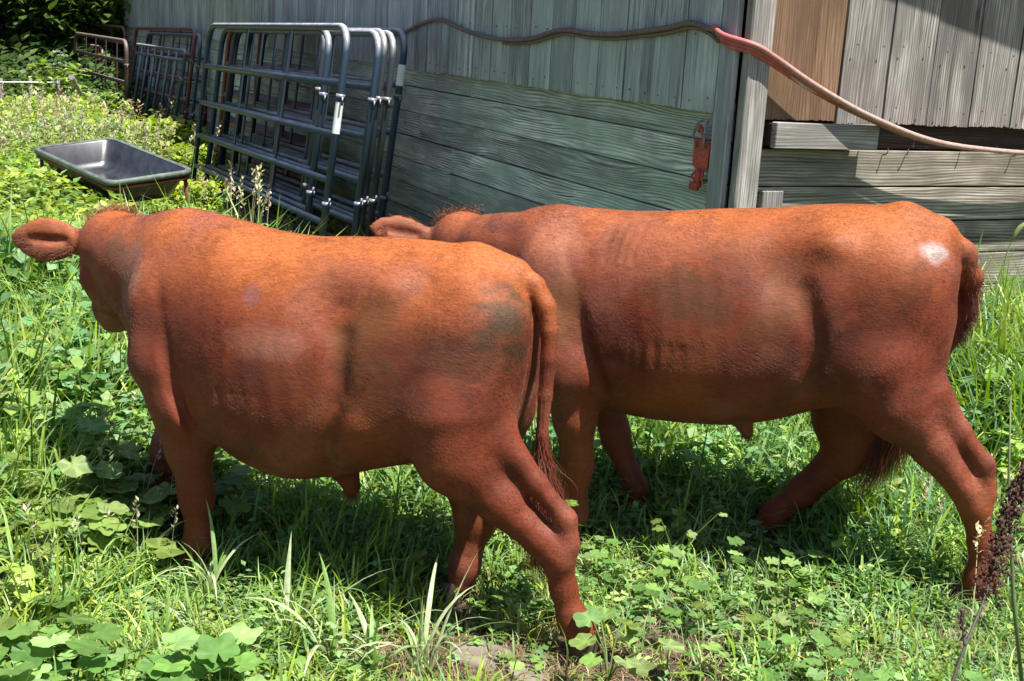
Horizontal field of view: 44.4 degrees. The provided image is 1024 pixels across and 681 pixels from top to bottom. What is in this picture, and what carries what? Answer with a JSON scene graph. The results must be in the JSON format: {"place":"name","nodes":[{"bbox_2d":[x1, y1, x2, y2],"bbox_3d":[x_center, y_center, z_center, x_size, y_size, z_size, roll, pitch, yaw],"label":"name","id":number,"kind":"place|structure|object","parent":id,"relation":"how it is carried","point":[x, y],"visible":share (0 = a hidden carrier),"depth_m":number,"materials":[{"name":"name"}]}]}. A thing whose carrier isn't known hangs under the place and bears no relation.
{"place":"outdoors","nodes":[
{"label":"outdoors","id":0,"kind":"place"},
{"bbox_2d":[0,130,1023,680],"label":"ground","id":1,"kind":"structure","parent":0,"point":[563,644],"depth_m":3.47,"materials":[{"name":"green plant"}]},
{"bbox_2d":[0,78,59,105],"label":"wire fence","id":2,"kind":"object","parent":1,"relation":"on","point":[30,82],"visible":0.31,"depth_m":16.45,"materials":[{"name":"white metal"}]},
{"bbox_2d":[0,378,64,447],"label":"broad leaved weed","id":3,"kind":"object","parent":1,"relation":"on","point":[4,393],"visible":0.2,"depth_m":4.17,"materials":[{"name":"green plant"}]},
{"bbox_2d":[1,520,64,576],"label":"broad leaved weed","id":4,"kind":"object","parent":1,"relation":"on","point":[47,545],"visible":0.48,"depth_m":3.42,"materials":[{"name":"green plant"}]},
{"bbox_2d":[0,0,96,43],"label":"tree","id":5,"kind":"object","parent":1,"relation":"on","point":[26,13],"visible":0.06,"depth_m":22.28,"materials":[{"name":"green plant"}]},
{"bbox_2d":[0,591,99,644],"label":"broad leaved weed","id":6,"kind":"object","parent":1,"relation":"on","point":[7,622],"visible":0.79,"depth_m":3.07,"materials":[{"name":"green plant"}]},
{"bbox_2d":[8,50,101,103],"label":"white flowered weed","id":7,"kind":"object","parent":1,"relation":"on","point":[52,90],"visible":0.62,"depth_m":16.30,"materials":[{"name":"white plant"}]},
{"bbox_2d":[3,417,110,487],"bbox_3d":[-1.367,0.443,3.854,0.264,0.335,0.338,3,14,0],"label":"broad leaved weed","id":8,"kind":"object","parent":1,"relation":"on","point":[80,465],"visible":0.69,"depth_m":3.75,"materials":[{"name":"green plant"}]},
{"bbox_2d":[0,0,123,58],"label":"tree","id":9,"kind":"object","parent":1,"relation":"on","point":[21,23],"visible":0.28,"depth_m":21.38,"materials":[{"name":"green plant"}]},
{"bbox_2d":[1,0,131,67],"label":"tree","id":10,"kind":"object","parent":1,"relation":"on","point":[108,11],"visible":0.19,"depth_m":21.13,"materials":[{"name":"green plant"}]},
{"bbox_2d":[32,588,105,659],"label":"grass tuft","id":11,"kind":"object","parent":1,"relation":"on","point":[73,627],"visible":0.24,"depth_m":3.05,"materials":[{"name":"green plant"}]},
{"bbox_2d":[69,74,84,100],"bbox_3d":[-5.725,-3.212,16.727,0.070,0.818,3.321,0,14,-15],"label":"leaning board","id":12,"kind":"object","parent":1,"relation":"on","point":[75,84],"visible":0.42,"depth_m":15.53,"materials":[{"name":"grey wood"}]},
{"bbox_2d":[0,0,164,121],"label":"woodland","id":13,"kind":"object","parent":1,"relation":"on","point":[19,56],"visible":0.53,"depth_m":19.50,"materials":[{"name":"green plant"}]},
{"bbox_2d":[48,363,125,420],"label":"broad leaved weed","id":14,"kind":"object","parent":1,"relation":"on","point":[66,374],"visible":0.62,"depth_m":4.31,"materials":[{"name":"green plant"}]},
{"bbox_2d":[79,43,103,63],"bbox_3d":[-7.041,-4.461,20.989,0.064,0.975,1.582,-6,17,-32],"label":"corral panel","id":15,"kind":"object","parent":1,"relation":"on","point":[98,47],"visible":0.2,"depth_m":20.51,"materials":[{"name":"red paint"}]},
{"bbox_2d":[42,431,155,490],"bbox_3d":[-1.295,0.446,3.902,0.296,0.301,0.273,8,15,19],"label":"broad leaved weed","id":16,"kind":"object","parent":1,"relation":"on","point":[110,473],"visible":0.52,"depth_m":3.84,"materials":[{"name":"green plant"}]},
{"bbox_2d":[74,32,128,114],"bbox_3d":[-6.176,-3.966,18.774,0.068,1.176,3.683,-3,15,-29],"label":"corral panel","id":17,"kind":"object","parent":1,"relation":"on","point":[125,81],"visible":0.7,"depth_m":17.92,"materials":[{"name":"paint"}]},
{"bbox_2d":[83,22,126,64],"bbox_3d":[-6.948,-4.719,21.367,0.064,1.305,2.682,-6,17,-32],"label":"corral panel","id":18,"kind":"object","parent":1,"relation":"on","point":[117,27],"visible":0.27,"depth_m":20.72,"materials":[{"name":"paint"}]},
{"bbox_2d":[70,88,145,119],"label":"leafy bush","id":19,"kind":"object","parent":1,"relation":"on","point":[103,95],"visible":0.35,"depth_m":17.03,"materials":[{"name":"green plant"}]},
{"bbox_2d":[34,138,191,214],"bbox_3d":[-2.995,-1.115,9.433,0.678,0.530,1.288,-17,28,-40],"label":"feed trough","id":20,"kind":"object","parent":1,"relation":"on","point":[97,165],"visible":0.84,"depth_m":9.47,"materials":[{"name":"black metal"}]},
{"bbox_2d":[65,532,185,594],"bbox_3d":[-1.149,0.629,3.523,0.389,0.158,0.277,-9,19,-41],"label":"broad leaved weed","id":21,"kind":"object","parent":1,"relation":"on","point":[164,546],"visible":0.42,"depth_m":3.54,"materials":[{"name":"green plant"}]},
{"bbox_2d":[101,506,188,563],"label":"grass tuft","id":22,"kind":"object","parent":1,"relation":"on","point":[129,539],"visible":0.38,"depth_m":3.62,"materials":[{"name":"green plant"}]},
{"bbox_2d":[87,581,207,655],"bbox_3d":[-0.864,0.723,3.088,0.269,0.225,0.244,8,15,20],"label":"grass tuft","id":23,"kind":"object","parent":1,"relation":"on","point":[154,642],"visible":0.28,"depth_m":3.11,"materials":[{"name":"green plant"}]},
{"bbox_2d":[129,43,186,145],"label":"barred gate","id":24,"kind":"structure","parent":1,"relation":"on","point":[168,58],"depth_m":15.77,"materials":[{"name":"metal"}]},
{"bbox_2d":[129,26,196,141],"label":"livestock gate","id":25,"kind":"structure","parent":1,"relation":"on","point":[186,100],"depth_m":16.16,"materials":[{"name":"brown metal"}]},
{"bbox_2d":[117,115,215,156],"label":"leafy bush","id":26,"kind":"object","parent":1,"relation":"on","point":[163,124],"visible":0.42,"depth_m":14.05,"materials":[{"name":"green plant"}]},
{"bbox_2d":[141,32,201,141],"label":"livestock gate","id":27,"kind":"structure","parent":1,"relation":"on","point":[195,83],"depth_m":15.87,"materials":[{"name":"brown metal"}]},
{"bbox_2d":[144,30,203,141],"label":"livestock gate","id":28,"kind":"structure","parent":1,"relation":"on","point":[184,96],"depth_m":16.49,"materials":[{"name":"metal"}]},
{"bbox_2d":[152,38,208,140],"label":"livestock gate","id":29,"kind":"structure","parent":1,"relation":"on","point":[204,116],"depth_m":15.70,"materials":[{"name":"grey metal"}]},
{"bbox_2d":[0,93,366,235],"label":"meadow plants","id":30,"kind":"object","parent":1,"relation":"on","point":[26,173],"visible":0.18,"depth_m":9.75,"materials":[{"name":"green plant"}]},
{"bbox_2d":[151,141,226,180],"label":"leafy bush","id":31,"kind":"object","parent":1,"relation":"on","point":[178,155],"visible":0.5,"depth_m":12.19,"materials":[{"name":"green plant"}]},
{"bbox_2d":[152,572,239,636],"bbox_3d":[-0.817,0.702,3.192,0.258,0.222,0.220,3,14,0],"label":"grass tuft","id":32,"kind":"object","parent":1,"relation":"on","point":[187,599],"visible":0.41,"depth_m":3.23,"materials":[{"name":"green plant"}]},
{"bbox_2d":[152,179,243,212],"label":"leafy bush","id":33,"kind":"object","parent":1,"relation":"on","point":[212,188],"visible":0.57,"depth_m":9.94,"materials":[{"name":"green plant"}]},
{"bbox_2d":[150,500,262,603],"bbox_3d":[-0.840,0.608,3.474,0.258,0.258,0.410,3,14,0],"label":"grass tuft","id":34,"kind":"object","parent":1,"relation":"on","point":[209,576],"visible":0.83,"depth_m":3.50,"materials":[{"name":"green plant"}]},
{"bbox_2d":[215,32,314,214],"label":"livestock gate","id":35,"kind":"structure","parent":1,"relation":"on","point":[268,135],"depth_m":11.76,"materials":[{"name":"grey metal"}]},
{"bbox_2d":[203,29,331,234],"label":"livestock gate","id":36,"kind":"structure","parent":1,"relation":"on","point":[310,191],"depth_m":9.50,"materials":[{"name":"grey metal"}]},
{"bbox_2d":[215,32,324,233],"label":"livestock gate","id":37,"kind":"structure","parent":1,"relation":"on","point":[307,162],"depth_m":9.87,"materials":[{"name":"metal"}]},
{"bbox_2d":[191,23,350,235],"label":"livestock gate","id":38,"kind":"structure","parent":1,"relation":"on","point":[334,132],"depth_m":9.10,"materials":[{"name":"grey metal"}]},
{"bbox_2d":[227,39,314,175],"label":"livestock gate","id":39,"kind":"structure","parent":1,"relation":"on","point":[283,136],"depth_m":11.20,"materials":[{"name":"grey metal"}]},
{"bbox_2d":[230,35,314,140],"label":"livestock gate","id":40,"kind":"structure","parent":1,"relation":"on","point":[286,134],"depth_m":11.36,"materials":[{"name":"grey metal"}]},
{"bbox_2d":[230,38,314,138],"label":"livestock gate","id":41,"kind":"structure","parent":1,"relation":"on","point":[287,132],"depth_m":11.61,"materials":[{"name":"grey metal"}]},
{"bbox_2d":[220,29,381,235],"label":"livestock gate","id":42,"kind":"structure","parent":1,"relation":"on","point":[365,137],"depth_m":8.31,"materials":[{"name":"grey metal"}]},
{"bbox_2d":[8,197,599,658],"bbox_3d":[-0.590,0.178,3.634,1.891,1.058,0.633,8,15,16],"label":"red cow","id":43,"kind":"object","parent":1,"relation":"on","point":[344,361],"visible":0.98,"depth_m":3.31},
{"bbox_2d":[230,28,387,235],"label":"livestock gate","id":44,"kind":"structure","parent":1,"relation":"on","point":[379,98],"depth_m":8.48,"materials":[{"name":"metal"}]},
{"bbox_2d":[233,30,396,236],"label":"livestock gate","id":45,"kind":"structure","parent":1,"relation":"on","point":[381,135],"depth_m":8.40,"materials":[{"name":"metal"}]},
{"bbox_2d":[246,531,387,643],"bbox_3d":[-0.514,0.652,3.292,0.319,0.322,0.271,9,15,21],"label":"grass tuft","id":46,"kind":"object","parent":1,"relation":"on","point":[287,576],"visible":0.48,"depth_m":3.32,"materials":[{"name":"green plant"}]},
{"bbox_2d":[234,553,402,680],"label":"grass tuft","id":47,"kind":"object","parent":1,"relation":"on","point":[331,608],"visible":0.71,"depth_m":3.17,"materials":[{"name":"green plant"}]},
{"bbox_2d":[245,27,407,235],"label":"livestock gate","id":48,"kind":"structure","parent":1,"relation":"on","point":[391,132],"depth_m":9.06,"materials":[{"name":"grey metal"}]},
{"bbox_2d":[320,592,447,677],"bbox_3d":[-0.304,0.739,3.129,0.271,0.247,0.377,-7,17,-36],"label":"grass tuft","id":49,"kind":"object","parent":1,"relation":"on","point":[373,653],"visible":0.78,"depth_m":3.14,"materials":[{"name":"green plant"}]},
{"bbox_2d":[342,553,518,679],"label":"grass tuft","id":50,"kind":"object","parent":1,"relation":"on","point":[423,654],"visible":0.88,"depth_m":3.19,"materials":[{"name":"green plant"}]},
{"bbox_2d":[449,642,511,669],"bbox_3d":[-0.089,0.838,3.295,0.173,0.047,0.125,5,14,8],"label":"stone","id":51,"kind":"object","parent":1,"relation":"on","point":[469,648],"visible":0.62,"depth_m":3.28,"materials":[{"name":"beige stone"}]},
{"bbox_2d":[0,210,1023,680],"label":"weeds","id":52,"kind":"object","parent":1,"relation":"on","point":[78,354],"visible":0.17,"depth_m":3.83,"materials":[{"name":"green plant"}]},
{"bbox_2d":[0,400,1023,680],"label":"vine leaves","id":53,"kind":"object","parent":1,"relation":"on","point":[224,652],"visible":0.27,"depth_m":3.50,"materials":[{"name":"green plant"}]},
{"bbox_2d":[1007,395,1023,680],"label":"weed stalk","id":54,"kind":"object","parent":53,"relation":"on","point":[1018,647],"visible":0.89,"depth_m":2.82,"materials":[{"name":"green"}]},
{"bbox_2d":[0,82,1023,629],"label":"grass seedheads","id":55,"kind":"object","parent":1,"relation":"on","point":[102,132],"depth_m":11.14,"materials":[{"name":"green plant"}]},
{"bbox_2d":[505,659,542,680],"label":"stone","id":56,"kind":"object","parent":1,"relation":"on","point":[529,673],"visible":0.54,"depth_m":3.21,"materials":[{"name":"beige stone"}]},
{"bbox_2d":[96,422,1023,680],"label":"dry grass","id":57,"kind":"structure","parent":1,"relation":"on","point":[521,649],"depth_m":3.46,"materials":[{"name":"plant"}]},
{"bbox_2d":[564,500,578,505],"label":"broad leaved weed","id":58,"kind":"object","parent":1,"relation":"on","point":[573,503],"visible":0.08,"depth_m":3.88,"materials":[{"name":"green plant"}]},
{"bbox_2d":[123,0,1023,299],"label":"barn","id":59,"kind":"structure","parent":1,"relation":"on","point":[489,126],"depth_m":6.21,"materials":[{"name":"grey wood"}]},
{"bbox_2d":[394,18,719,41],"bbox_3d":[-0.037,-1.843,7.480,0.027,0.201,4.482,-3,15,-25],"label":"hose","id":60,"kind":"object","parent":59,"relation":"attached to","point":[696,23],"visible":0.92,"depth_m":6.68,"materials":[{"name":"rubber"}]},
{"bbox_2d":[502,26,719,44],"bbox_3d":[0.433,-1.574,6.513,0.032,0.154,2.309,-3,15,-24],"label":"hose","id":61,"kind":"object","parent":59,"relation":"attached to","point":[713,37],"visible":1,"depth_m":6.27,"materials":[{"name":"brown rubber"}]},
{"bbox_2d":[689,120,710,190],"bbox_3d":[0.853,-0.841,5.701,0.040,0.318,0.128,-3,15,-25],"label":"latch plate","id":62,"kind":"object","parent":59,"relation":"attached to","point":[701,155],"visible":1,"depth_m":5.70,"materials":[{"name":"red paint"}]},
{"bbox_2d":[717,35,989,152],"bbox_3d":[2.309,-1.146,5.983,2.995,0.511,0.218,-2,15,-20],"label":"hose","id":63,"kind":"object","parent":59,"relation":"attached to","point":[763,55],"visible":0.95,"depth_m":5.46,"materials":[{"name":"brown rubber"}]},
{"bbox_2d":[789,76,817,93],"bbox_3d":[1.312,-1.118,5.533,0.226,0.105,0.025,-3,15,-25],"label":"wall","id":64,"kind":"structure","parent":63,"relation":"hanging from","point":[802,85],"depth_m":5.50,"materials":[{"name":"brown wood"}]},
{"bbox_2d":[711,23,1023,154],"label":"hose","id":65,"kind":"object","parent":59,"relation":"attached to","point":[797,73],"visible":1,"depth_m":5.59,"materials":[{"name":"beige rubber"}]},
{"bbox_2d":[569,607,686,680],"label":"broad leaved weed","id":66,"kind":"object","parent":1,"relation":"on","point":[580,641],"visible":1,"depth_m":3.21,"materials":[{"name":"green plant"}]},
{"bbox_2d":[369,201,996,609],"bbox_3d":[0.524,0.082,4.010,2.058,1.173,0.594,8,15,17],"label":"red cow","id":67,"kind":"object","parent":1,"relation":"on","point":[847,325],"visible":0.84,"depth_m":3.69},
{"bbox_2d":[653,438,718,461],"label":"broad leaved weed","id":68,"kind":"object","parent":1,"relation":"on","point":[687,440],"visible":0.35,"depth_m":4.49,"materials":[{"name":"green plant"}]},
{"bbox_2d":[650,512,727,578],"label":"broad leaved weed","id":69,"kind":"object","parent":1,"relation":"on","point":[691,534],"visible":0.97,"depth_m":3.80,"materials":[{"name":"green plant"}]},
{"bbox_2d":[672,577,770,630],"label":"broad leaved weed","id":70,"kind":"object","parent":1,"relation":"on","point":[698,604],"visible":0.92,"depth_m":3.51,"materials":[{"name":"green plant"}]},
{"bbox_2d":[756,558,791,598],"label":"grass tuft","id":71,"kind":"object","parent":1,"relation":"on","point":[777,589],"visible":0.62,"depth_m":3.72,"materials":[{"name":"green plant"}]},
{"bbox_2d":[742,596,855,645],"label":"broad leaved weed","id":72,"kind":"object","parent":1,"relation":"on","point":[800,610],"visible":0.91,"depth_m":3.40,"materials":[{"name":"green plant"}]},
{"bbox_2d":[951,458,1023,680],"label":"dock plant","id":73,"kind":"object","parent":1,"relation":"on","point":[1012,508],"visible":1,"depth_m":2.72,"materials":[{"name":"brown plant"}]},
{"bbox_2d":[970,403,1023,503],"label":"tall grass","id":74,"kind":"structure","parent":1,"relation":"on","point":[1004,471],"depth_m":4.41,"materials":[{"name":"green plant"}]},
{"bbox_2d":[1003,222,1023,303],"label":"bristle grass","id":75,"kind":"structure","parent":1,"relation":"on","point":[1019,229],"depth_m":5.60,"materials":[{"name":"green plant"}]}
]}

